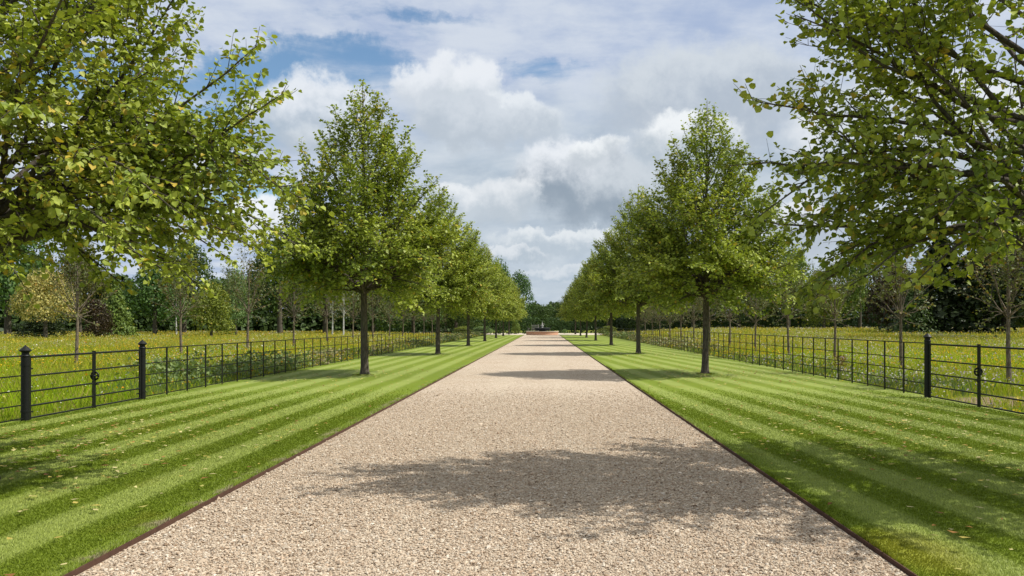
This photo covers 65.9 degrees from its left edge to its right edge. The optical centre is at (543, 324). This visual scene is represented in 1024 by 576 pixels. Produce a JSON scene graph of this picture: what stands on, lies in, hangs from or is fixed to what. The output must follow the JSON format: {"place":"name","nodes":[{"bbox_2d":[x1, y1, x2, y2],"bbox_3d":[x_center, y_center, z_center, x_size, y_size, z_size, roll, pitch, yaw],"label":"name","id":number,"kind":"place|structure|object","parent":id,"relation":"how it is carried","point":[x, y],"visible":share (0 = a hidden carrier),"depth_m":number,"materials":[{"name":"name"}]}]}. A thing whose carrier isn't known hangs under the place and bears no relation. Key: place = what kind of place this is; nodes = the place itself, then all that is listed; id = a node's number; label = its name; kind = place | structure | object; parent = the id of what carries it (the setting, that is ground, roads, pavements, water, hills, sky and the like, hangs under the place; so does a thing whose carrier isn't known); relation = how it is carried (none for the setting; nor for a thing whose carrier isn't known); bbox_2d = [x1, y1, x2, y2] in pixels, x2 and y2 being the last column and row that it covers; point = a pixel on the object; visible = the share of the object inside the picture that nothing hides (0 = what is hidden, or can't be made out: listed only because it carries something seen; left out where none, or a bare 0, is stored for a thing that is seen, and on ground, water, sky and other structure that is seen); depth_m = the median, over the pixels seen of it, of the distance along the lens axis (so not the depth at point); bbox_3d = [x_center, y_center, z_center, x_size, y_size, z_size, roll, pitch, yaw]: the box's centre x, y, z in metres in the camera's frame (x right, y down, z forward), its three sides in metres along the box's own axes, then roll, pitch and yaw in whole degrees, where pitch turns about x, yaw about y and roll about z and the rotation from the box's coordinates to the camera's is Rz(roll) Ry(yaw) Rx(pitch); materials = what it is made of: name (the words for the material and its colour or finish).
{"place":"outdoors","nodes":[
{"label":"outdoors","id":0,"kind":"place"},
{"bbox_2d":[0,335,522,575],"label":"lawn","id":1,"kind":"structure","parent":0,"point":[412,361],"depth_m":18.58,"materials":[{"name":"green plant"}]},
{"bbox_2d":[0,355,23,422],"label":"estate fence","id":2,"kind":"object","parent":1,"relation":"on","point":[11,391],"visible":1,"depth_m":12.76,"materials":[{"name":"black metal"}]},
{"bbox_2d":[19,345,31,420],"bbox_3d":[-8.620,1.020,13.120,0.185,1.360,0.185,0,0,0],"label":"gate post","id":3,"kind":"object","parent":1,"relation":"on","point":[25,365],"visible":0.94,"depth_m":13.07,"materials":[{"name":"black metal"}]},
{"bbox_2d":[30,351,94,419],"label":"gate","id":4,"kind":"structure","parent":3,"relation":"attached to","point":[93,377],"depth_m":14.23,"materials":[{"name":"black metal"}]},
{"bbox_2d":[138,339,146,398],"bbox_3d":[-8.620,1.010,16.940,0.185,1.380,0.185,0,0,0],"label":"gate post","id":5,"kind":"object","parent":1,"relation":"on","point":[142,343],"visible":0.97,"depth_m":16.89,"materials":[{"name":"black metal"}]},
{"bbox_2d":[90,349,140,407],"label":"gate","id":6,"kind":"structure","parent":5,"relation":"attached to","point":[98,375],"depth_m":15.94,"materials":[{"name":"black metal"}]},
{"bbox_2d":[146,328,488,396],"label":"estate fence","id":7,"kind":"object","parent":1,"relation":"on","point":[251,361],"visible":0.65,"depth_m":25.25,"materials":[{"name":"black metal"}]},
{"bbox_2d":[253,79,471,374],"bbox_3d":[-5.761,-3.101,25.047,6.387,9.405,7.173,0,0,-23],"label":"lime tree","id":8,"kind":"object","parent":1,"relation":"on","point":[333,266],"visible":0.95,"depth_m":24.09,"materials":[{"name":"green plant"}]},
{"bbox_2d":[379,184,499,353],"bbox_3d":[-5.819,-2.994,42.435,6.485,9.189,6.641,0,0,-36],"label":"lime tree","id":9,"kind":"object","parent":1,"relation":"on","point":[468,284],"visible":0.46,"depth_m":41.55,"materials":[{"name":"green plant"}]},
{"bbox_2d":[440,223,513,345],"bbox_3d":[-5.765,-3.036,59.044,6.662,9.278,6.635,1,1,41],"label":"lime tree","id":10,"kind":"object","parent":1,"relation":"on","point":[498,287],"visible":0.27,"depth_m":58.77,"materials":[{"name":"green plant"}]},
{"bbox_2d":[459,242,517,340],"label":"lime tree","id":11,"kind":"object","parent":1,"relation":"on","point":[505,308],"visible":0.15,"depth_m":75.59,"materials":[{"name":"green plant"}]},
{"bbox_2d":[471,263,523,337],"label":"lime tree","id":12,"kind":"object","parent":1,"relation":"on","point":[513,308],"visible":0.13,"depth_m":92.95,"materials":[{"name":"green plant"}]},
{"bbox_2d":[488,270,524,335],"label":"lime tree","id":13,"kind":"object","parent":1,"relation":"on","point":[517,314],"visible":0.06,"depth_m":109.40,"materials":[{"name":"green plant"}]},
{"bbox_2d":[0,343,1022,575],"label":"fallen leaves","id":14,"kind":"object","parent":1,"relation":"on","point":[13,449],"visible":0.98,"depth_m":11.33,"materials":[{"name":"green plant"}]},
{"bbox_2d":[76,335,907,575],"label":"drive","id":15,"kind":"structure","parent":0,"point":[524,363],"depth_m":8.90,"materials":[{"name":"beige gravel"}]},
{"bbox_2d":[63,335,523,575],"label":"kerb edging","id":16,"kind":"object","parent":15,"relation":"on","point":[88,565],"visible":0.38,"depth_m":7.05,"materials":[{"name":"metal"}]},
{"bbox_2d":[561,336,917,575],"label":"kerb edging","id":17,"kind":"object","parent":15,"relation":"on","point":[898,565],"visible":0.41,"depth_m":7.15,"materials":[{"name":"metal"}]},
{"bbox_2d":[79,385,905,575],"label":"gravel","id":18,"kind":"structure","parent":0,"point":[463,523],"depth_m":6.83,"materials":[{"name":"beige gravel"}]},
{"bbox_2d":[0,327,1023,422],"bbox_3d":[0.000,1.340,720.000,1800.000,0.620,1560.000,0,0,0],"label":"ground","id":19,"kind":"structure","parent":0,"point":[975,399],"depth_m":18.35,"materials":[{"name":"green plant"}]},
{"bbox_2d":[0,238,61,335],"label":"broadleaf tree","id":20,"kind":"object","parent":19,"relation":"on","point":[7,291],"visible":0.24,"depth_m":97.60,"materials":[{"name":"green plant"}]},
{"bbox_2d":[11,314,74,337],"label":"shrub","id":21,"kind":"object","parent":19,"relation":"on","point":[34,326],"visible":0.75,"depth_m":79.14,"materials":[{"name":"green plant"}]},
{"bbox_2d":[7,269,79,338],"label":"golden tree","id":22,"kind":"object","parent":19,"relation":"on","point":[42,287],"visible":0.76,"depth_m":73.21,"materials":[{"name":"yellow plant"}]},
{"bbox_2d":[52,245,111,331],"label":"broadleaf tree","id":23,"kind":"object","parent":19,"relation":"on","point":[83,293],"visible":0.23,"depth_m":106.99,"materials":[{"name":"green plant"}]},
{"bbox_2d":[43,231,121,365],"bbox_3d":[-16.801,-1.046,28.446,2.255,5.396,2.624,0,0,21],"label":"young tree","id":24,"kind":"object","parent":19,"relation":"on","point":[76,304],"visible":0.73,"depth_m":28.31,"materials":[{"name":"green plant"}]},
{"bbox_2d":[79,298,116,337],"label":"shrub","id":25,"kind":"object","parent":19,"relation":"on","point":[103,322],"visible":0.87,"depth_m":76.70,"materials":[{"name":"brown plant"}]},
{"bbox_2d":[87,280,140,337],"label":"conifer","id":26,"kind":"object","parent":19,"relation":"on","point":[118,308],"visible":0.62,"depth_m":81.60,"materials":[{"name":"green plant"}]},
{"bbox_2d":[121,265,190,333],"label":"broadleaf tree","id":27,"kind":"object","parent":19,"relation":"on","point":[146,296],"visible":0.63,"depth_m":98.76,"materials":[{"name":"green plant"}]},
{"bbox_2d":[149,247,209,353],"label":"young tree","id":28,"kind":"object","parent":19,"relation":"on","point":[182,290],"visible":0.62,"depth_m":36.47,"materials":[{"name":"green plant"}]},
{"bbox_2d":[146,237,217,332],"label":"broadleaf tree","id":29,"kind":"object","parent":19,"relation":"on","point":[203,272],"visible":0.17,"depth_m":117.60,"materials":[{"name":"green plant"}]},
{"bbox_2d":[185,277,235,335],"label":"bushy tree","id":30,"kind":"object","parent":19,"relation":"on","point":[207,315],"visible":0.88,"depth_m":85.53,"materials":[{"name":"green plant"}]},
{"bbox_2d":[220,262,252,334],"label":"broadleaf tree","id":31,"kind":"object","parent":19,"relation":"on","point":[234,315],"visible":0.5,"depth_m":95.50,"materials":[{"name":"green plant"}]},
{"bbox_2d":[220,242,276,348],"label":"young tree","id":32,"kind":"object","parent":19,"relation":"on","point":[255,287],"visible":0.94,"depth_m":44.73,"materials":[{"name":"green plant"}]},
{"bbox_2d":[238,234,317,334],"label":"broadleaf tree","id":33,"kind":"object","parent":19,"relation":"on","point":[272,300],"visible":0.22,"depth_m":109.83,"materials":[{"name":"green plant"}]},
{"bbox_2d":[271,275,310,345],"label":"young tree","id":34,"kind":"object","parent":19,"relation":"on","point":[294,312],"visible":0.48,"depth_m":52.88,"materials":[{"name":"green plant"}]},
{"bbox_2d":[283,286,360,332],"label":"broadleaf tree","id":35,"kind":"object","parent":19,"relation":"on","point":[324,319],"visible":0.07,"depth_m":115.45,"materials":[{"name":"green plant"}]},
{"bbox_2d":[310,285,344,340],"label":"young tree","id":36,"kind":"object","parent":19,"relation":"on","point":[327,315],"visible":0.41,"depth_m":61.12,"materials":[{"name":"green plant"}]},
{"bbox_2d":[336,288,351,334],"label":"birch tree","id":37,"kind":"object","parent":19,"relation":"on","point":[344,312],"visible":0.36,"depth_m":100.00,"materials":[{"name":"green plant"}]},
{"bbox_2d":[339,282,370,337],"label":"young tree","id":38,"kind":"object","parent":19,"relation":"on","point":[353,305],"visible":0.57,"depth_m":69.33,"materials":[{"name":"green plant"}]},
{"bbox_2d":[337,249,405,332],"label":"bushy tree","id":39,"kind":"object","parent":19,"relation":"on","point":[375,311],"visible":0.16,"depth_m":119.99,"materials":[{"name":"green plant"}]},
{"bbox_2d":[367,291,386,338],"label":"young tree","id":40,"kind":"object","parent":19,"relation":"on","point":[372,306],"visible":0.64,"depth_m":77.54,"materials":[{"name":"green plant"}]},
{"bbox_2d":[377,298,396,335],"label":"young tree","id":41,"kind":"object","parent":19,"relation":"on","point":[390,311],"visible":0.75,"depth_m":85.76,"materials":[{"name":"green plant"}]},
{"bbox_2d":[393,297,413,334],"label":"young tree","id":42,"kind":"object","parent":19,"relation":"on","point":[403,320],"visible":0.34,"depth_m":93.91,"materials":[{"name":"green plant"}]},
{"bbox_2d":[400,304,422,334],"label":"young tree","id":43,"kind":"object","parent":19,"relation":"on","point":[414,317],"visible":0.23,"depth_m":102.13,"materials":[{"name":"green plant"}]},
{"bbox_2d":[104,330,726,386],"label":"tall weeds","id":44,"kind":"object","parent":19,"relation":"on","point":[177,365],"visible":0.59,"depth_m":26.65,"materials":[{"name":"green plant"}]},
{"bbox_2d":[401,300,443,331],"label":"broadleaf tree","id":45,"kind":"object","parent":19,"relation":"on","point":[412,329],"visible":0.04,"depth_m":125.67,"materials":[{"name":"green plant"}]},
{"bbox_2d":[360,316,531,333],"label":"hedge","id":46,"kind":"object","parent":19,"relation":"on","point":[421,327],"visible":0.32,"depth_m":137.99,"materials":[{"name":"green plant"}]},
{"bbox_2d":[433,312,483,329],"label":"bushy tree","id":47,"kind":"object","parent":19,"relation":"on","point":[456,320],"visible":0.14,"depth_m":134.11,"materials":[{"name":"green plant"}]},
{"bbox_2d":[494,257,512,332],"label":"broadleaf tree","id":48,"kind":"object","parent":19,"relation":"on","point":[505,269],"visible":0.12,"depth_m":151.72,"materials":[{"name":"green plant"}]},
{"bbox_2d":[0,326,1023,415],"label":"wildflowers","id":49,"kind":"object","parent":19,"relation":"on","point":[388,337],"visible":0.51,"depth_m":48.52,"materials":[{"name":"yellow plant"}]},
{"bbox_2d":[0,258,1023,332],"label":"woodland","id":50,"kind":"object","parent":19,"relation":"on","point":[312,323],"visible":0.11,"depth_m":136.77,"materials":[{"name":"green plant"}]},
{"bbox_2d":[505,269,534,325],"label":"broadleaf tree","id":51,"kind":"object","parent":19,"relation":"on","point":[523,282],"visible":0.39,"depth_m":167.00,"materials":[{"name":"green plant"}]},
{"bbox_2d":[526,304,559,327],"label":"broadleaf tree","id":52,"kind":"object","parent":19,"relation":"on","point":[546,311],"visible":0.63,"depth_m":198.64,"materials":[{"name":"green plant"}]},
{"bbox_2d":[552,300,568,330],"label":"broadleaf tree","id":53,"kind":"object","parent":19,"relation":"on","point":[555,313],"visible":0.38,"depth_m":175.56,"materials":[{"name":"green plant"}]},
{"bbox_2d":[522,317,617,332],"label":"hedge","id":54,"kind":"object","parent":19,"relation":"on","point":[553,328],"visible":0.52,"depth_m":151.00,"materials":[{"name":"green plant"}]},
{"bbox_2d":[582,312,633,326],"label":"broadleaf tree","id":55,"kind":"object","parent":19,"relation":"on","point":[607,323],"visible":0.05,"depth_m":149.76,"materials":[{"name":"green plant"}]},
{"bbox_2d":[621,304,681,330],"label":"bushy tree","id":56,"kind":"object","parent":19,"relation":"on","point":[631,322],"visible":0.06,"depth_m":137.93,"materials":[{"name":"green plant"}]},
{"bbox_2d":[644,305,660,333],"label":"young tree","id":57,"kind":"object","parent":19,"relation":"on","point":[651,320],"visible":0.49,"depth_m":85.32,"materials":[{"name":"green plant"}]},
{"bbox_2d":[647,300,667,335],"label":"young tree","id":58,"kind":"object","parent":19,"relation":"on","point":[660,318],"visible":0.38,"depth_m":79.40,"materials":[{"name":"green plant"}]},
{"bbox_2d":[659,306,679,337],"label":"young tree","id":59,"kind":"object","parent":19,"relation":"on","point":[668,318],"visible":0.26,"depth_m":73.42,"materials":[{"name":"green plant"}]},
{"bbox_2d":[667,293,691,336],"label":"young tree","id":60,"kind":"object","parent":19,"relation":"on","point":[680,316],"visible":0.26,"depth_m":67.48,"materials":[{"name":"green plant"}]},
{"bbox_2d":[680,287,702,340],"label":"young tree","id":61,"kind":"object","parent":19,"relation":"on","point":[693,313],"visible":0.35,"depth_m":61.51,"materials":[{"name":"green plant"}]},
{"bbox_2d":[667,272,720,328],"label":"broadleaf tree","id":62,"kind":"object","parent":19,"relation":"on","point":[696,312],"visible":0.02,"depth_m":128.04,"materials":[{"name":"green plant"}]},
{"bbox_2d":[695,289,728,341],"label":"young tree","id":63,"kind":"object","parent":19,"relation":"on","point":[701,305],"visible":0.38,"depth_m":55.54,"materials":[{"name":"green plant"}]},
{"bbox_2d":[714,288,746,345],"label":"young tree","id":64,"kind":"object","parent":19,"relation":"on","point":[729,317],"visible":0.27,"depth_m":49.64,"materials":[{"name":"green plant"}]},
{"bbox_2d":[711,287,768,327],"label":"broadleaf tree","id":65,"kind":"object","parent":19,"relation":"on","point":[739,315],"visible":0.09,"depth_m":119.58,"materials":[{"name":"green plant"}]},
{"bbox_2d":[738,288,778,351],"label":"young tree","id":66,"kind":"object","parent":19,"relation":"on","point":[753,305],"visible":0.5,"depth_m":43.62,"materials":[{"name":"green plant"}]},
{"bbox_2d":[755,246,813,327],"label":"broadleaf tree","id":67,"kind":"object","parent":19,"relation":"on","point":[801,264],"visible":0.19,"depth_m":115.03,"materials":[{"name":"green plant"}]},
{"bbox_2d":[765,252,815,353],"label":"young tree","id":68,"kind":"object","parent":19,"relation":"on","point":[787,316],"visible":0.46,"depth_m":37.66,"materials":[{"name":"green plant"}]},
{"bbox_2d":[614,313,1023,331],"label":"hedge","id":69,"kind":"object","parent":19,"relation":"on","point":[618,320],"visible":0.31,"depth_m":126.16,"materials":[{"name":"green plant"}]},
{"bbox_2d":[801,266,846,327],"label":"bushy tree","id":70,"kind":"object","parent":19,"relation":"on","point":[813,317],"visible":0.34,"depth_m":107.72,"materials":[{"name":"green plant"}]},
{"bbox_2d":[828,355,849,377],"bbox_3d":[8.744,1.274,23.376,0.624,0.755,0.570,0,0,21],"label":"dock plant","id":71,"kind":"object","parent":19,"relation":"on","point":[844,358],"visible":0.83,"depth_m":23.36,"materials":[{"name":"green plant"}]},
{"bbox_2d":[812,247,869,358],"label":"young tree","id":72,"kind":"object","parent":19,"relation":"on","point":[834,311],"visible":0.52,"depth_m":31.74,"materials":[{"name":"green plant"}]},
{"bbox_2d":[832,248,879,328],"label":"broadleaf tree","id":73,"kind":"object","parent":19,"relation":"on","point":[857,293],"visible":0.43,"depth_m":111.03,"materials":[{"name":"green plant"}]},
{"bbox_2d":[862,259,910,329],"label":"bushy tree","id":74,"kind":"object","parent":19,"relation":"on","point":[877,301],"visible":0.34,"depth_m":87.50,"materials":[{"name":"green plant"}]},
{"bbox_2d":[869,268,913,330],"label":"bushy tree","id":75,"kind":"object","parent":19,"relation":"on","point":[883,316],"visible":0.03,"depth_m":89.11,"materials":[{"name":"green plant"}]},
{"bbox_2d":[862,232,937,370],"bbox_3d":[11.738,-0.971,25.882,2.668,5.240,2.688,-1,0,-9],"label":"young tree","id":76,"kind":"object","parent":19,"relation":"on","point":[900,316],"visible":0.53,"depth_m":25.81,"materials":[{"name":"green plant"}]},
{"bbox_2d":[887,278,942,334],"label":"conifer","id":77,"kind":"object","parent":19,"relation":"on","point":[917,314],"visible":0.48,"depth_m":78.22,"materials":[{"name":"green plant"}]},
{"bbox_2d":[877,237,1016,335],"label":"conifer","id":78,"kind":"object","parent":19,"relation":"on","point":[943,298],"visible":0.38,"depth_m":79.62,"materials":[{"name":"green plant"}]},
{"bbox_2d":[945,250,1022,328],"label":"bushy tree","id":79,"kind":"object","parent":19,"relation":"on","point":[993,319],"visible":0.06,"depth_m":83.37,"materials":[{"name":"green plant"}]},
{"bbox_2d":[949,229,1023,332],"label":"bushy tree","id":80,"kind":"object","parent":19,"relation":"on","point":[1019,294],"visible":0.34,"depth_m":77.44,"materials":[{"name":"green plant"}]},
{"bbox_2d":[954,230,1023,381],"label":"young tree","id":81,"kind":"object","parent":19,"relation":"on","point":[1007,313],"visible":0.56,"depth_m":19.84,"materials":[{"name":"green plant"}]},
{"bbox_2d":[997,102,1023,286],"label":"broadleaf tree","id":82,"kind":"object","parent":19,"relation":"on","point":[1020,169],"visible":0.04,"depth_m":64.09,"materials":[{"name":"green plant"}]},
{"bbox_3d":[8.420,0.940,13.250,0.185,1.520,0.185,0,0,0],"label":"gate post","id":83,"kind":"object","parent":19,"relation":"on","visible":0},
{"bbox_2d":[978,344,1023,414],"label":"gate","id":84,"kind":"structure","parent":83,"relation":"attached to","point":[979,373],"depth_m":14.80,"materials":[{"name":"black metal"}]},
{"bbox_2d":[0,0,1023,312],"label":"sky","id":85,"kind":"structure","parent":0,"point":[538,117],"materials":[{"name":"white"}]},
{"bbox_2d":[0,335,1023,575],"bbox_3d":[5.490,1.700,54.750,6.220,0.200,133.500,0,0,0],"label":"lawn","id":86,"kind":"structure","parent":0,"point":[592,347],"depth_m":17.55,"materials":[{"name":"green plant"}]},
{"bbox_2d":[560,275,594,335],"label":"lime tree","id":87,"kind":"object","parent":86,"relation":"on","point":[568,317],"visible":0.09,"depth_m":112.04,"materials":[{"name":"green plant"}]},
{"bbox_2d":[559,265,608,337],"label":"lime tree","id":88,"kind":"object","parent":86,"relation":"on","point":[573,313],"visible":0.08,"depth_m":96.44,"materials":[{"name":"green plant"}]},
{"bbox_2d":[564,254,621,339],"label":"lime tree","id":89,"kind":"object","parent":86,"relation":"on","point":[582,315],"visible":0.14,"depth_m":79.14,"materials":[{"name":"green plant"}]},
{"bbox_2d":[567,225,649,344],"bbox_3d":[4.998,-3.070,61.103,6.747,9.336,6.588,1,0,20],"label":"lime tree","id":90,"kind":"object","parent":86,"relation":"on","point":[581,293],"visible":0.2,"depth_m":60.65,"materials":[{"name":"green plant"}]},
{"bbox_2d":[583,184,693,352],"bbox_3d":[5.209,-3.051,43.437,6.261,9.306,6.322,0,0,16],"label":"lime tree","id":91,"kind":"object","parent":86,"relation":"on","point":[604,289],"visible":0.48,"depth_m":42.66,"materials":[{"name":"green plant"}]},
{"bbox_2d":[612,98,813,373],"bbox_3d":[5.132,-2.846,25.434,6.360,8.893,6.385,0,0,-26],"label":"lime tree","id":92,"kind":"object","parent":86,"relation":"on","point":[670,257],"visible":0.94,"depth_m":24.50,"materials":[{"name":"green plant"}]},
{"bbox_2d":[598,327,923,394],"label":"estate fence","id":93,"kind":"object","parent":86,"relation":"on","point":[837,360],"visible":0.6,"depth_m":25.69,"materials":[{"name":"black metal"}]},
{"bbox_2d":[709,0,1023,318],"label":"lime tree","id":94,"kind":"object","parent":86,"relation":"on","point":[973,208],"visible":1,"depth_m":7.76,"materials":[{"name":"green plant"}]},
{"bbox_2d":[923,333,931,397],"bbox_3d":[8.420,0.940,17.330,0.185,1.520,0.185,0,0,0],"label":"gate post","id":95,"kind":"object","parent":86,"relation":"on","point":[927,337],"visible":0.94,"depth_m":17.28,"materials":[{"name":"black metal"}]},
{"bbox_2d":[928,343,982,406],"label":"gate","id":96,"kind":"structure","parent":95,"relation":"attached to","point":[930,374],"depth_m":16.20,"materials":[{"name":"black metal"}]},
{"bbox_2d":[489,333,604,334],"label":"cross path","id":97,"kind":"structure","parent":0,"point":[558,334],"depth_m":128.94,"materials":[{"name":"beige gravel"}]},
{"bbox_2d":[494,276,527,333],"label":"lime tree","id":98,"kind":"object","parent":97,"relation":"on","point":[522,301],"visible":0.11,"depth_m":127.93,"materials":[{"name":"green plant"}]},
{"bbox_2d":[512,320,520,333],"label":"shrub","id":99,"kind":"object","parent":97,"relation":"on","point":[515,326],"visible":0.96,"depth_m":135.81,"materials":[{"name":"green plant"}]},
{"bbox_2d":[526,323,558,334],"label":"fountain","id":100,"kind":"object","parent":97,"relation":"on","point":[542,331],"visible":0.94,"depth_m":122.38,"materials":[{"name":"brick"}]},
{"bbox_2d":[554,282,584,333],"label":"lime tree","id":101,"kind":"object","parent":97,"relation":"on","point":[561,314],"visible":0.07,"depth_m":131.00,"materials":[{"name":"green plant"}]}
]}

